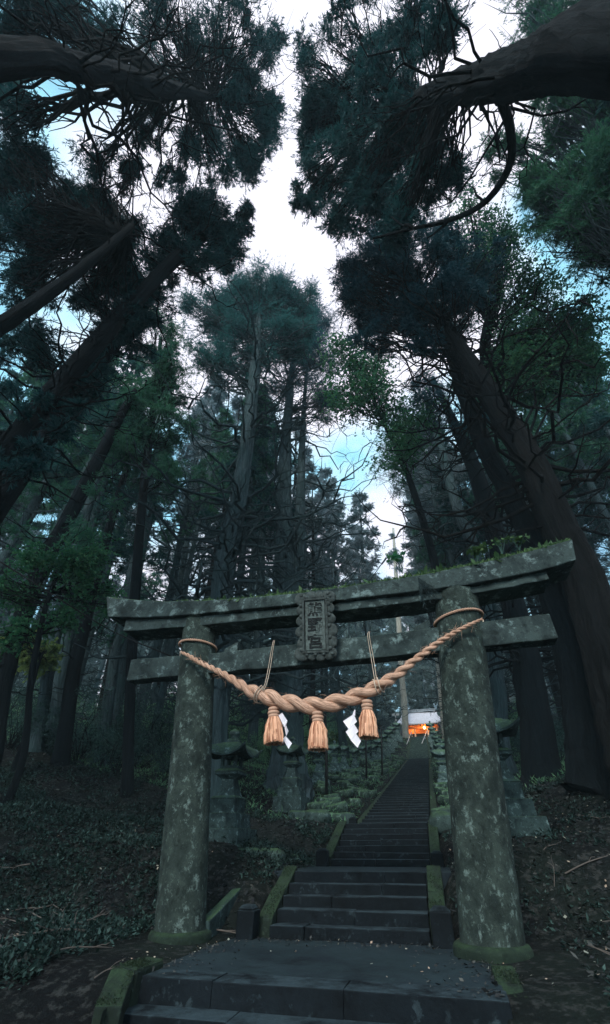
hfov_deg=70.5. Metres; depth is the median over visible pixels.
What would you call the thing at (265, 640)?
cedar tree
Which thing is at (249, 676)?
cedar tree
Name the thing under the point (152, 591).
cedar tree
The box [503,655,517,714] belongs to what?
cedar tree
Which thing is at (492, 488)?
cedar tree
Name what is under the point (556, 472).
cedar tree
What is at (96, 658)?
cedar tree
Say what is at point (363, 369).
broadleaf tree
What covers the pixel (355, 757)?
stone lantern
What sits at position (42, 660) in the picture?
sapling
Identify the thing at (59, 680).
cedar tree
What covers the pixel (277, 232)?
sky
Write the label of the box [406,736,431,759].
stone stairs
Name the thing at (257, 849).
stone block
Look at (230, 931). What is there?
fallen branch
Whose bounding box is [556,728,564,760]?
shrub
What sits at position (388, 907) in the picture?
stone stairs
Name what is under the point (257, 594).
cedar tree
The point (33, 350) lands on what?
cedar tree
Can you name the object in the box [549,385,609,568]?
cedar tree
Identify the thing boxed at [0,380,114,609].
cedar tree
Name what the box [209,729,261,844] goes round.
stone lantern
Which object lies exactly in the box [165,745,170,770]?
shrub
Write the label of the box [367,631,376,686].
cord
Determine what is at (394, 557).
plant
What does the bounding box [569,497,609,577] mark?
cedar tree
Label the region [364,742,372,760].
stone lantern
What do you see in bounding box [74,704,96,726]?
shrub
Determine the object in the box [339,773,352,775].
stone block
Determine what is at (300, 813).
stone block
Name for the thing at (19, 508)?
cedar tree
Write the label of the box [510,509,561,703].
cedar tree
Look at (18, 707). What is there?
shrub
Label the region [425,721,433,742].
stone lantern
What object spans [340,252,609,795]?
cedar tree
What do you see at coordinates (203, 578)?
cedar tree
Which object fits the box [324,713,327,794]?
thin pole
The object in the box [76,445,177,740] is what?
cedar tree
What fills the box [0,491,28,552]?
cedar tree
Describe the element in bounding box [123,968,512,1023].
stone stairs
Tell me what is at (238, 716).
shrub
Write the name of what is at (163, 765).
shrub
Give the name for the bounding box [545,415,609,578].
cedar tree
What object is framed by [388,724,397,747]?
stone lantern
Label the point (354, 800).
stone block
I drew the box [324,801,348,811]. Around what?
stone block
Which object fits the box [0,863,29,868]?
fallen twig
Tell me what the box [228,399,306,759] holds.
cedar tree
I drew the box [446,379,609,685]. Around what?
cedar tree
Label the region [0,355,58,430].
cedar tree
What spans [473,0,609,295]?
cedar tree
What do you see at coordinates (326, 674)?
cedar tree
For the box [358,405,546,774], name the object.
cedar tree
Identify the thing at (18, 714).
shrub
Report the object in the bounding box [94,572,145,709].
cedar tree
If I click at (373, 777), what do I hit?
stone block
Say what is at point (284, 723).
paper streamer
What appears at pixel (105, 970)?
fallen branch
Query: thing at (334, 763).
stone lantern
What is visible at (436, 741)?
stone lantern
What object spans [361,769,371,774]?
stone block
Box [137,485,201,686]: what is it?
cedar tree
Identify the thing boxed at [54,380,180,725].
cedar tree
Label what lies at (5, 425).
cedar tree
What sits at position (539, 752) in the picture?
cedar tree
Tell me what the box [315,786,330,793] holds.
stone block
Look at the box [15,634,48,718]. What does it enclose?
cedar tree
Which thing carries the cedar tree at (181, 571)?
on the ground at (68, 990)
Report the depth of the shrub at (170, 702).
32.73 m
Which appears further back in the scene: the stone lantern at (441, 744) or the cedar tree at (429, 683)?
the cedar tree at (429, 683)
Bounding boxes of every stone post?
[235,904,259,939]
[316,848,328,866]
[349,817,357,823]
[429,905,454,948]
[430,850,443,867]
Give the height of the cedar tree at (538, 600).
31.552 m
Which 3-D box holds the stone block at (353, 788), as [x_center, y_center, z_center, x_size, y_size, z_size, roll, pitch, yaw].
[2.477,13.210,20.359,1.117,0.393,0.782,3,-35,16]
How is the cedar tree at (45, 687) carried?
on the ground at (68, 990)
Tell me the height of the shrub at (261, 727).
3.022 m
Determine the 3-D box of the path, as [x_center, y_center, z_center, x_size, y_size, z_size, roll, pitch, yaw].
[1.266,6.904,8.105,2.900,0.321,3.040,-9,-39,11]
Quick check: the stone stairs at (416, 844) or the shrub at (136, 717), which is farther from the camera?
the shrub at (136, 717)
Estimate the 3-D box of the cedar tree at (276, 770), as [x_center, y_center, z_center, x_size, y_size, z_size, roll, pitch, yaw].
[-0.708,-3.721,29.626,11.611,41.432,11.770,-21,-43,25]
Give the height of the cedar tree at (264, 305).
36.407 m
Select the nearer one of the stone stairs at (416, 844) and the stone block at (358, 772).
the stone stairs at (416, 844)
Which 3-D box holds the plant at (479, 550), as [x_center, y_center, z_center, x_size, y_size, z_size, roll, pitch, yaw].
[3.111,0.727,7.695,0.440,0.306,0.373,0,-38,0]
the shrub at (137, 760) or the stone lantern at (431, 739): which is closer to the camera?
the shrub at (137, 760)
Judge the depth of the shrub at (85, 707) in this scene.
22.89 m
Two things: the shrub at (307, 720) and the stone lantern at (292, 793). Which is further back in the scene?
the shrub at (307, 720)
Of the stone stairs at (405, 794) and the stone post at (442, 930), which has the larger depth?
the stone stairs at (405, 794)
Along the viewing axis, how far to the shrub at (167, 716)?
23.10 m
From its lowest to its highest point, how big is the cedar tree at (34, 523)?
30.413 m
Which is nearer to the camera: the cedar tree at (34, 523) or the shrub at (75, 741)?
the shrub at (75, 741)
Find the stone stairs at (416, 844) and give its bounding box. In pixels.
[326,820,440,866]
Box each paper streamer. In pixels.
[279,713,291,748]
[343,710,360,747]
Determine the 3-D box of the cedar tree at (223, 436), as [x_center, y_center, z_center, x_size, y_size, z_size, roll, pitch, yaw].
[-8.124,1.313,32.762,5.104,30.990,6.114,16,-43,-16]
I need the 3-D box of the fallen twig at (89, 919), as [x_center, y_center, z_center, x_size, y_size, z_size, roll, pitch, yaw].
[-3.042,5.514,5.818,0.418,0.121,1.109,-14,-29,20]
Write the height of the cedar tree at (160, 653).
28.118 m
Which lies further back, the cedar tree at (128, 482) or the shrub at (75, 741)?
the cedar tree at (128, 482)
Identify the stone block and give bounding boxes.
[238,848,264,854]
[262,848,285,861]
[287,810,304,819]
[305,809,331,822]
[307,801,320,808]
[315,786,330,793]
[316,797,329,801]
[318,800,331,807]
[321,793,338,797]
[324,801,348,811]
[328,774,340,781]
[329,797,341,803]
[329,812,340,821]
[334,789,353,797]
[336,780,349,785]
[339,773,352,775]
[339,812,355,823]
[341,776,359,784]
[341,777,355,783]
[342,782,353,789]
[344,769,355,774]
[347,786,366,793]
[348,798,361,806]
[351,769,362,775]
[356,790,368,797]
[359,759,368,764]
[360,780,370,784]
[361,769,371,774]
[367,775,378,781]
[367,790,376,797]
[372,768,386,774]
[374,759,385,763]
[389,764,397,769]
[428,811,451,835]
[430,806,444,812]
[432,782,446,794]
[434,787,447,793]
[437,795,443,804]
[437,807,449,811]
[441,789,448,795]
[442,797,448,805]
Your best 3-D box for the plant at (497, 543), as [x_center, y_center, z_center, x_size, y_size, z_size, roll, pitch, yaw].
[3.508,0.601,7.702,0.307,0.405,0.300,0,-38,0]
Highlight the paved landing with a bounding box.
[163,938,502,990]
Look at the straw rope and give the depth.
6.55 m
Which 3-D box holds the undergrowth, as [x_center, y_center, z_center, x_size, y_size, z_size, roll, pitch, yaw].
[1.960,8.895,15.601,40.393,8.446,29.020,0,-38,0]
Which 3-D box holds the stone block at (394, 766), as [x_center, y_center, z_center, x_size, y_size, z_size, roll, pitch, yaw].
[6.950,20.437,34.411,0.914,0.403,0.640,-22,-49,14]
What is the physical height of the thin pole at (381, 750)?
3.185 m
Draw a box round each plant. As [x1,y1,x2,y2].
[385,550,404,573]
[466,541,492,560]
[490,536,508,553]
[501,533,529,550]
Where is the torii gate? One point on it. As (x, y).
(490, 921)
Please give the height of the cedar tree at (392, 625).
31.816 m
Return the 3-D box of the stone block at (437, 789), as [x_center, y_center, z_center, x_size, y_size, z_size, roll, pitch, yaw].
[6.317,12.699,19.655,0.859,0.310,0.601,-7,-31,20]
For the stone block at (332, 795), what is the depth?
16.86 m
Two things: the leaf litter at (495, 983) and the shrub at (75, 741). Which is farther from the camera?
the shrub at (75, 741)
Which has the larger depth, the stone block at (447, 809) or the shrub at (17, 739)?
the shrub at (17, 739)
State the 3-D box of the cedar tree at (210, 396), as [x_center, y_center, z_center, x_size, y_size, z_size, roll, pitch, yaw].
[-10.289,-0.716,37.073,9.210,37.818,9.208,5,-37,-3]
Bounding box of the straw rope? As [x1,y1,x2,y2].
[178,608,483,720]
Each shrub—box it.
[6,680,56,748]
[6,693,24,735]
[7,684,38,736]
[8,682,82,739]
[8,687,36,743]
[10,698,55,747]
[43,679,115,765]
[45,706,100,758]
[73,725,94,755]
[74,698,101,732]
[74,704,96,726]
[79,710,99,756]
[84,720,122,768]
[86,719,149,775]
[91,685,156,762]
[110,714,170,769]
[117,722,149,752]
[122,698,148,735]
[122,704,167,760]
[135,700,174,756]
[138,702,172,741]
[144,710,174,759]
[147,743,169,776]
[162,688,175,731]
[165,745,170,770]
[228,712,245,738]
[229,690,248,742]
[234,719,269,756]
[246,732,270,760]
[257,739,271,759]
[260,745,271,757]
[303,715,331,744]
[303,722,341,765]
[303,726,308,762]
[303,738,314,764]
[304,712,335,728]
[327,722,350,753]
[508,707,518,744]
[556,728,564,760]
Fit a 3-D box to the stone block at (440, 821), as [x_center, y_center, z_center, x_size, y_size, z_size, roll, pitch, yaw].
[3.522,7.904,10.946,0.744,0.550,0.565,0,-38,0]
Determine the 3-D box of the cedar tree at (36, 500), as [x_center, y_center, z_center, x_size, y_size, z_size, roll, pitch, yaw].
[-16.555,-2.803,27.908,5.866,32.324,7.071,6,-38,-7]
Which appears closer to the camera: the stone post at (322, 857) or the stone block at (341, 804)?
the stone post at (322, 857)
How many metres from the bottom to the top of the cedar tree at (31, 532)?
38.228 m
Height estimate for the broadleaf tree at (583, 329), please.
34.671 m
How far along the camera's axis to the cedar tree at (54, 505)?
33.47 m
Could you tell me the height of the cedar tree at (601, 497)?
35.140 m
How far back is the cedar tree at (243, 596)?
62.14 m
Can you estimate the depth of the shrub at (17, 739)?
15.33 m
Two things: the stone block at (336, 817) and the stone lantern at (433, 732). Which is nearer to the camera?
the stone block at (336, 817)
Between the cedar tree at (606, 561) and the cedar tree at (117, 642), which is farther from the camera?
the cedar tree at (606, 561)
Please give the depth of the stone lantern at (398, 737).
57.71 m
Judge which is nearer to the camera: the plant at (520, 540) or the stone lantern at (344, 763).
the plant at (520, 540)
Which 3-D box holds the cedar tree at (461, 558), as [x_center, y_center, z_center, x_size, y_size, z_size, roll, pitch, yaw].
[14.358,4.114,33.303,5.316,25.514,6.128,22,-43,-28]
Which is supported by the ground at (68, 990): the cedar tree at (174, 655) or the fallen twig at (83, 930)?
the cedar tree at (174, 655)
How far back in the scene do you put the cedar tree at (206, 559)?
41.22 m
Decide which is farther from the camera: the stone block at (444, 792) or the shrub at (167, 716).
the shrub at (167, 716)
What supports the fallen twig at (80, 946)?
on the ground at (68, 990)
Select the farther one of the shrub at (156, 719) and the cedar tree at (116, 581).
the cedar tree at (116, 581)
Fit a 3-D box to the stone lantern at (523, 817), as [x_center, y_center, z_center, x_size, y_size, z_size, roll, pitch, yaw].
[3.759,5.067,8.352,1.090,2.565,1.090,-7,-39,9]
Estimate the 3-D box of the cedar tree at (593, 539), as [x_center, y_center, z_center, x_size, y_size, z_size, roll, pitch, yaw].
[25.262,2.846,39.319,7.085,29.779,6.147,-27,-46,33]
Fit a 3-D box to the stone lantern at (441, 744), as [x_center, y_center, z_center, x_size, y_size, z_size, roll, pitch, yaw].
[9.247,16.561,28.945,1.059,2.490,1.059,-11,-39,14]
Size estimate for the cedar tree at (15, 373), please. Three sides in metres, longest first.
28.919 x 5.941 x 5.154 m
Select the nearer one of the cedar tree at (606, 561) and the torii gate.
the torii gate
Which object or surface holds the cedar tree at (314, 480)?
on the ground at (68, 990)
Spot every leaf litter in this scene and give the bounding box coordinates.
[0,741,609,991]
[152,936,503,997]
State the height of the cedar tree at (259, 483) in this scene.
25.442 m
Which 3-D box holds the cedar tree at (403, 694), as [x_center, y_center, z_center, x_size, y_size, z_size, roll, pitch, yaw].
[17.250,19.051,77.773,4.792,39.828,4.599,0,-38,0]
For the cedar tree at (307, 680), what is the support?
on the ground at (68, 990)
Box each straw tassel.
[264,706,283,745]
[308,711,327,752]
[359,699,378,739]
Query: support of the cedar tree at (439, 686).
on the ground at (68, 990)
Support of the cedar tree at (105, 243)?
on the ground at (68, 990)
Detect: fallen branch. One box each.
[0,853,44,870]
[94,958,124,978]
[216,929,235,933]
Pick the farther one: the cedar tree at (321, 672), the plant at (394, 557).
the cedar tree at (321, 672)
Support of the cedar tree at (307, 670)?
on the ground at (68, 990)
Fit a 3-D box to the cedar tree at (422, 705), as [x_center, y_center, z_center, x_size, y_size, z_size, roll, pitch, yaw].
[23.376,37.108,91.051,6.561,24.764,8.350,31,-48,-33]
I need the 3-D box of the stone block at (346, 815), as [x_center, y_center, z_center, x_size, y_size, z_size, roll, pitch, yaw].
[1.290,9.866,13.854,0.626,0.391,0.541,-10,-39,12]
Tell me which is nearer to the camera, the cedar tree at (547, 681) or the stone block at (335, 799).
the stone block at (335, 799)
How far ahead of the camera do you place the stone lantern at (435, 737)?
42.13 m
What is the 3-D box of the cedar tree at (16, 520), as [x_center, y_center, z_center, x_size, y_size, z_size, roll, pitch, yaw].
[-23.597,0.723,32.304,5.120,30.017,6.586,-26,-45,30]
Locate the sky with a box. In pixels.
[0,0,609,712]
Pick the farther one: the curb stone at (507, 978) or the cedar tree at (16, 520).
the cedar tree at (16, 520)
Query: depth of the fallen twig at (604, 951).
4.34 m
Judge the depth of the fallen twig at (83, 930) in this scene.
5.39 m
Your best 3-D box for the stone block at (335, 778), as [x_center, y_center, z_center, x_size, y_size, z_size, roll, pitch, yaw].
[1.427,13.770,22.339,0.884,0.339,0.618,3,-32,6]
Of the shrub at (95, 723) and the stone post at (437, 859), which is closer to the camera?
the stone post at (437, 859)
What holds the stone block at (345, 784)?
on the ground at (68, 990)
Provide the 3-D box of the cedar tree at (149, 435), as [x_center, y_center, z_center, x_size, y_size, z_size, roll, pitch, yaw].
[-7.888,-1.654,19.433,6.293,25.541,4.780,26,-45,-30]
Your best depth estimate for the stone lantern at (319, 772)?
20.72 m
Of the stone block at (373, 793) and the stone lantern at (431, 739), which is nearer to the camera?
the stone block at (373, 793)
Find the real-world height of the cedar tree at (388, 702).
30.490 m
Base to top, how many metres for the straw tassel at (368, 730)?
0.517 m
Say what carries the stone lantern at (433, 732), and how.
on the ground at (68, 990)
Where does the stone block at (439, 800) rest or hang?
on the ground at (68, 990)
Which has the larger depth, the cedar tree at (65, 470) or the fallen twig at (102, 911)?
the cedar tree at (65, 470)
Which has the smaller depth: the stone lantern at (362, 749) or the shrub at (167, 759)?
the shrub at (167, 759)
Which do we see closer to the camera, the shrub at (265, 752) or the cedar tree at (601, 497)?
the shrub at (265, 752)
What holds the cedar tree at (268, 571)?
on the ground at (68, 990)
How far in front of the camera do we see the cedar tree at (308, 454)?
51.50 m
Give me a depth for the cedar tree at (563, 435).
26.57 m
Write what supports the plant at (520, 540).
on the torii gate
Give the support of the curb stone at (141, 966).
on the ground at (68, 990)
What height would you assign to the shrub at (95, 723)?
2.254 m
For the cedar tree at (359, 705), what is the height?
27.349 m
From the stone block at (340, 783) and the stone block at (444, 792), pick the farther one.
the stone block at (340, 783)
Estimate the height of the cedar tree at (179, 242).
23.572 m
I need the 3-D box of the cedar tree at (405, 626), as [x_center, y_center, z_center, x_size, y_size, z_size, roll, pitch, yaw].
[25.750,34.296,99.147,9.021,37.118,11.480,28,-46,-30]
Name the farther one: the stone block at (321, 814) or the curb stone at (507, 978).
the stone block at (321, 814)
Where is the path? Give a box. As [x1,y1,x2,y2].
[274,866,450,888]
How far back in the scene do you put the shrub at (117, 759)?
14.70 m
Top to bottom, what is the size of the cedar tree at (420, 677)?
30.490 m
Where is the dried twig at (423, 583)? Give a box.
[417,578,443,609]
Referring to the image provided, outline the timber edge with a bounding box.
[205,888,240,936]
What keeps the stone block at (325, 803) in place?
on the ground at (68, 990)
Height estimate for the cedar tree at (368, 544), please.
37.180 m
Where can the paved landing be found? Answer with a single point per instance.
(334, 960)
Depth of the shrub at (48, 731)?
15.65 m
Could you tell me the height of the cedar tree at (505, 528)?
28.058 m
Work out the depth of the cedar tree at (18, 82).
18.41 m
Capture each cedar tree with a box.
[0,0,294,236]
[0,79,32,113]
[0,124,153,359]
[0,161,256,516]
[0,267,185,535]
[0,349,77,551]
[0,349,124,605]
[0,353,150,705]
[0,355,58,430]
[0,366,26,417]
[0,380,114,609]
[0,381,152,765]
[0,403,113,712]
[0,420,20,538]
[0,453,89,686]
[0,474,42,549]
[0,481,41,559]
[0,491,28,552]
[0,513,54,619]
[0,514,18,621]
[0,533,45,624]
[3,511,81,705]
[5,520,46,620]
[7,583,59,721]
[11,385,147,751]
[11,477,137,707]
[15,445,137,719]
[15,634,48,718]
[23,419,171,766]
[35,407,146,754]
[38,514,119,705]
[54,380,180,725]
[66,246,417,805]
[74,578,111,723]
[75,431,183,769]
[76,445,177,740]
[78,619,109,711]
[78,624,111,711]
[80,545,142,711]
[81,373,230,725]
[87,432,188,761]
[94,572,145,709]
[96,305,206,797]
[124,579,183,709]
[136,404,224,725]
[137,406,235,756]
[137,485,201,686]
[137,539,167,685]
[147,524,214,705]
[147,591,188,704]
[152,280,401,799]
[154,397,276,745]
[157,395,268,716]
[157,474,267,704]
[164,382,278,729]
[164,450,238,731]
[201,396,295,744]
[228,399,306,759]
[229,571,256,716]
[231,547,255,694]
[237,423,278,713]
[248,415,331,753]
[255,544,274,684]
[262,578,271,709]
[282,0,609,263]
[302,472,345,764]
[303,535,321,693]
[303,583,318,716]
[303,669,319,718]
[304,527,323,693]
[304,549,347,727]
[306,479,372,758]
[306,669,344,716]
[309,466,360,732]
[315,669,346,717]
[324,201,609,772]
[328,576,358,719]
[337,524,404,744]
[337,623,358,729]
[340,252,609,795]
[341,488,419,756]
[345,625,386,730]
[346,621,385,727]
[347,622,368,734]
[355,627,392,732]
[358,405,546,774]
[359,363,602,788]
[361,572,410,724]
[367,620,401,735]
[371,619,408,736]
[381,575,417,732]
[384,618,417,734]
[384,619,417,731]
[386,528,410,737]
[391,483,443,734]
[396,461,446,710]
[398,428,515,714]
[401,489,513,723]
[402,522,442,724]
[403,616,440,724]
[406,616,439,716]
[406,665,427,709]
[411,485,456,737]
[419,613,439,712]
[420,614,436,707]
[421,454,552,738]
[426,429,557,737]
[433,612,443,738]
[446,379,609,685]
[454,453,558,719]
[462,400,561,710]
[469,457,562,729]
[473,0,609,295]
[476,430,561,713]
[492,494,561,704]
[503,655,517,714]
[504,392,609,585]
[508,519,554,711]
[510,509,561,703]
[511,369,609,572]
[523,409,609,579]
[524,597,556,713]
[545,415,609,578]
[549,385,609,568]
[550,451,609,565]
[551,363,609,537]
[559,416,609,550]
[562,446,609,571]
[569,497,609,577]
[572,369,609,449]
[574,99,609,172]
[582,519,609,573]
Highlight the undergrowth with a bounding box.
[0,738,609,1006]
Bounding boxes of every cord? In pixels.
[262,640,274,690]
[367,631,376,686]
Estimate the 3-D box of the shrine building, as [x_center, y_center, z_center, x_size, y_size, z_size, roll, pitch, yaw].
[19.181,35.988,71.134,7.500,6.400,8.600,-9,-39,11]
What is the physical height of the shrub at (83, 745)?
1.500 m
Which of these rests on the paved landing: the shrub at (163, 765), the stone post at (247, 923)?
the stone post at (247, 923)
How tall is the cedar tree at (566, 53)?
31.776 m
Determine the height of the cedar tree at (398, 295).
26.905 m
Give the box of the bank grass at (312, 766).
[7,733,564,821]
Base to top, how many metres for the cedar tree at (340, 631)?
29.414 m
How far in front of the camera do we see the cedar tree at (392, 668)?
92.68 m
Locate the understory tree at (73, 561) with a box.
[0,518,137,803]
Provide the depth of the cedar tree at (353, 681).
93.52 m
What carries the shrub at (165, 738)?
on the ground at (68, 990)
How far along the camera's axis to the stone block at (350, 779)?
22.52 m
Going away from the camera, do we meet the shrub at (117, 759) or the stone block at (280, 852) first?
the stone block at (280, 852)
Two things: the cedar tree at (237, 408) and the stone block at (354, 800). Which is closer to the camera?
the stone block at (354, 800)
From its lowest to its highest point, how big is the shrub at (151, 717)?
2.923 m
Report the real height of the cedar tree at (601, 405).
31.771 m
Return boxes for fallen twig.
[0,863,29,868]
[0,924,84,938]
[24,904,51,918]
[50,940,112,953]
[56,910,109,932]
[76,909,104,926]
[586,944,609,954]
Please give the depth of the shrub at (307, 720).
39.38 m
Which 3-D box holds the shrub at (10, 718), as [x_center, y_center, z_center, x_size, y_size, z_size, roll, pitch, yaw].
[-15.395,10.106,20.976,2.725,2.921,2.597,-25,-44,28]
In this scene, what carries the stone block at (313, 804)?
on the ground at (68, 990)
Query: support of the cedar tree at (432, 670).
on the ground at (68, 990)
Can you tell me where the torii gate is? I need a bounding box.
[107,538,575,963]
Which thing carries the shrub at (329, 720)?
on the ground at (68, 990)
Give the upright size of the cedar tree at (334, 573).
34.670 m
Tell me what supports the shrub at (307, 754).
on the ground at (68, 990)
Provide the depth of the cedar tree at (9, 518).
38.26 m
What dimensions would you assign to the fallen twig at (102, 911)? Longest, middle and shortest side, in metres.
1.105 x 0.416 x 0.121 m
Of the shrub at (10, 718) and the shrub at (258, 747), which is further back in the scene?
the shrub at (258, 747)
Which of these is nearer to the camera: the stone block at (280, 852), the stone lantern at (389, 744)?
the stone block at (280, 852)
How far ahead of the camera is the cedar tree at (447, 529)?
33.47 m
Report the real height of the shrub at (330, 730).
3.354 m
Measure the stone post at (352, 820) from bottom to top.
0.406 m
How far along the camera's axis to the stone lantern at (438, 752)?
22.52 m
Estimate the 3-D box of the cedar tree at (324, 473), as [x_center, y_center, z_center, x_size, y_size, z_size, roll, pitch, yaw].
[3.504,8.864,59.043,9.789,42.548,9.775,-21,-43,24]
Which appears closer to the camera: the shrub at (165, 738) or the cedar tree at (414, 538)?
the shrub at (165, 738)
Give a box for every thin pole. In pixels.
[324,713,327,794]
[365,740,367,779]
[380,725,382,774]
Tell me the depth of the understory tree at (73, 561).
13.02 m
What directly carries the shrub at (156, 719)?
on the ground at (68, 990)
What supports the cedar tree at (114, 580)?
on the ground at (68, 990)
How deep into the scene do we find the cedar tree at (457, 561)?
41.98 m
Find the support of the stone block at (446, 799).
on the ground at (68, 990)
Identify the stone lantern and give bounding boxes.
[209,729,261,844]
[272,737,309,812]
[306,748,331,787]
[328,740,342,773]
[340,742,350,769]
[348,745,361,768]
[356,743,367,758]
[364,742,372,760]
[371,742,377,761]
[373,738,384,759]
[379,732,390,756]
[383,727,395,752]
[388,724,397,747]
[392,721,402,741]
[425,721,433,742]
[427,725,435,747]
[429,728,439,749]
[429,743,446,782]
[431,732,441,757]
[432,738,445,770]
[433,736,443,765]
[495,716,552,838]
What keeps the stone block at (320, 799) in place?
on the ground at (68, 990)
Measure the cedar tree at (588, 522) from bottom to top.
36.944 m
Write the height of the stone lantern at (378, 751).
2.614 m
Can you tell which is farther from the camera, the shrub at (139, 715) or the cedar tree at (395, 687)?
the cedar tree at (395, 687)
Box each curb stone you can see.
[91,965,133,1023]
[119,957,163,1006]
[489,963,527,997]
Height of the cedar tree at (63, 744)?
17.893 m
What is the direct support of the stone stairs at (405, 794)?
on the ground at (68, 990)
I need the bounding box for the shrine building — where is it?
[397,708,441,736]
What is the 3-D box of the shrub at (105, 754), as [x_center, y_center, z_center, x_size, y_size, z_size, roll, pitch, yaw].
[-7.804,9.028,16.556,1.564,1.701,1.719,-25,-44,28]
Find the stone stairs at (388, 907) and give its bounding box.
[258,864,445,944]
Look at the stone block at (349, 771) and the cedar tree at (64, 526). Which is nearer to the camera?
the cedar tree at (64, 526)
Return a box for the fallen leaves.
[6,793,607,985]
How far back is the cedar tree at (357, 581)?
63.04 m
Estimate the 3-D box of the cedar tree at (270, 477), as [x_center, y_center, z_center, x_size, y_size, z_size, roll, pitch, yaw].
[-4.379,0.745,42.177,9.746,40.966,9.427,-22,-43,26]
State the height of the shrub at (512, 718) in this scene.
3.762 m
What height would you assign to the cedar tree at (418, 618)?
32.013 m
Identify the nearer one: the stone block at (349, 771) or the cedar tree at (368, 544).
the stone block at (349, 771)
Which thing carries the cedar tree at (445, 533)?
on the ground at (68, 990)
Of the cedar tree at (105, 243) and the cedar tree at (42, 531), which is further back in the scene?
the cedar tree at (42, 531)
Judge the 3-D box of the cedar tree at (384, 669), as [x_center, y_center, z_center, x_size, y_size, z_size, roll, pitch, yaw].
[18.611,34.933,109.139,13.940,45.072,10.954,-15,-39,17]
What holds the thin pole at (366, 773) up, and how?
on the ground at (68, 990)
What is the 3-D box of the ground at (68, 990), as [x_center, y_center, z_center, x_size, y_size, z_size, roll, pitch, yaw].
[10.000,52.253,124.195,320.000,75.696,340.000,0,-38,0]
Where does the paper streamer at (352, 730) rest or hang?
hanging from the straw rope
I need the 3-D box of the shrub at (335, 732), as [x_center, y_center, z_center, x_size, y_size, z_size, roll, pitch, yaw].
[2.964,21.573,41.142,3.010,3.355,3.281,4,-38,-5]
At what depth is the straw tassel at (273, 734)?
6.40 m
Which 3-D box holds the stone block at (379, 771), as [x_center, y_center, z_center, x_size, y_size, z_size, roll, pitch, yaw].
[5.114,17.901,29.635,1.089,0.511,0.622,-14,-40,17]
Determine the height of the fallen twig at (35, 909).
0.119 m
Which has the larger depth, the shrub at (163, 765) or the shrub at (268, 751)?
the shrub at (268, 751)
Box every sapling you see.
[0,630,72,771]
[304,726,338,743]
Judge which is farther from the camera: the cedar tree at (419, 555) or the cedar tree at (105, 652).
the cedar tree at (105, 652)
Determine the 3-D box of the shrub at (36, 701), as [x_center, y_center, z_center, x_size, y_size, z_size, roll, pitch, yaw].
[-15.232,11.801,25.516,3.712,4.237,4.046,0,-38,0]
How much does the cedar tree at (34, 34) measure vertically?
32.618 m
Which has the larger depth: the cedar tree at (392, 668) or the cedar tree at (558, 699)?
the cedar tree at (392, 668)
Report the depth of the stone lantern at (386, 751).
46.12 m
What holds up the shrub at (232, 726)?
on the ground at (68, 990)
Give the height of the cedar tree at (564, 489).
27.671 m
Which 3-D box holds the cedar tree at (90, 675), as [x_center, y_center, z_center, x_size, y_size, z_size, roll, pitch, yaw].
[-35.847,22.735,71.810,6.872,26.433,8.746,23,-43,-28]
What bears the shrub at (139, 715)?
on the ground at (68, 990)
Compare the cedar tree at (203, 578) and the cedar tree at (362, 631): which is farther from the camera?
the cedar tree at (362, 631)
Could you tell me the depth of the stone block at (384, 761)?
38.25 m
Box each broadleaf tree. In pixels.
[285,316,455,569]
[432,174,609,799]
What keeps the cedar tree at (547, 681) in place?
on the ground at (68, 990)
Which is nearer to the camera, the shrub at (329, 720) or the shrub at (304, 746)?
the shrub at (304, 746)
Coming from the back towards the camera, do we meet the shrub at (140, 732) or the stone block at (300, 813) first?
the shrub at (140, 732)
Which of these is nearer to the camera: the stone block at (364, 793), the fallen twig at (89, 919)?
the fallen twig at (89, 919)
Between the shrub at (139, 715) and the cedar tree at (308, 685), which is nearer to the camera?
the shrub at (139, 715)
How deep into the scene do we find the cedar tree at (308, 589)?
53.34 m
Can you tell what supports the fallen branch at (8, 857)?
on the ground at (68, 990)
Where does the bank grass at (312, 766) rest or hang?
on the ground at (68, 990)
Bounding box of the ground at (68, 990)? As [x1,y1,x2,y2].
[0,712,609,1023]
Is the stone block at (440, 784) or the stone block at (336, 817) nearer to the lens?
the stone block at (336, 817)
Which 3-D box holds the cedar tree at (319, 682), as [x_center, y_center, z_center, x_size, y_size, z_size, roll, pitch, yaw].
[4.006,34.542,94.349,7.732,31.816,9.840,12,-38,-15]
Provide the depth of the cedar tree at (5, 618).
53.29 m
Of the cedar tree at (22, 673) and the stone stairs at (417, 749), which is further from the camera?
the cedar tree at (22, 673)
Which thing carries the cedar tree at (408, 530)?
on the ground at (68, 990)
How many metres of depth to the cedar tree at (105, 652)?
65.37 m
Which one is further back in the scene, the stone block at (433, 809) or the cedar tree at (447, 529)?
the cedar tree at (447, 529)
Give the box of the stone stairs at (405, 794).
[357,758,436,823]
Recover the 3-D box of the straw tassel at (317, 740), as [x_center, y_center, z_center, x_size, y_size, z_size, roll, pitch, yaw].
[0.185,3.185,6.290,0.295,0.521,0.298,0,-38,0]
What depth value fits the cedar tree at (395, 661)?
108.14 m
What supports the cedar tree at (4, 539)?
on the ground at (68, 990)

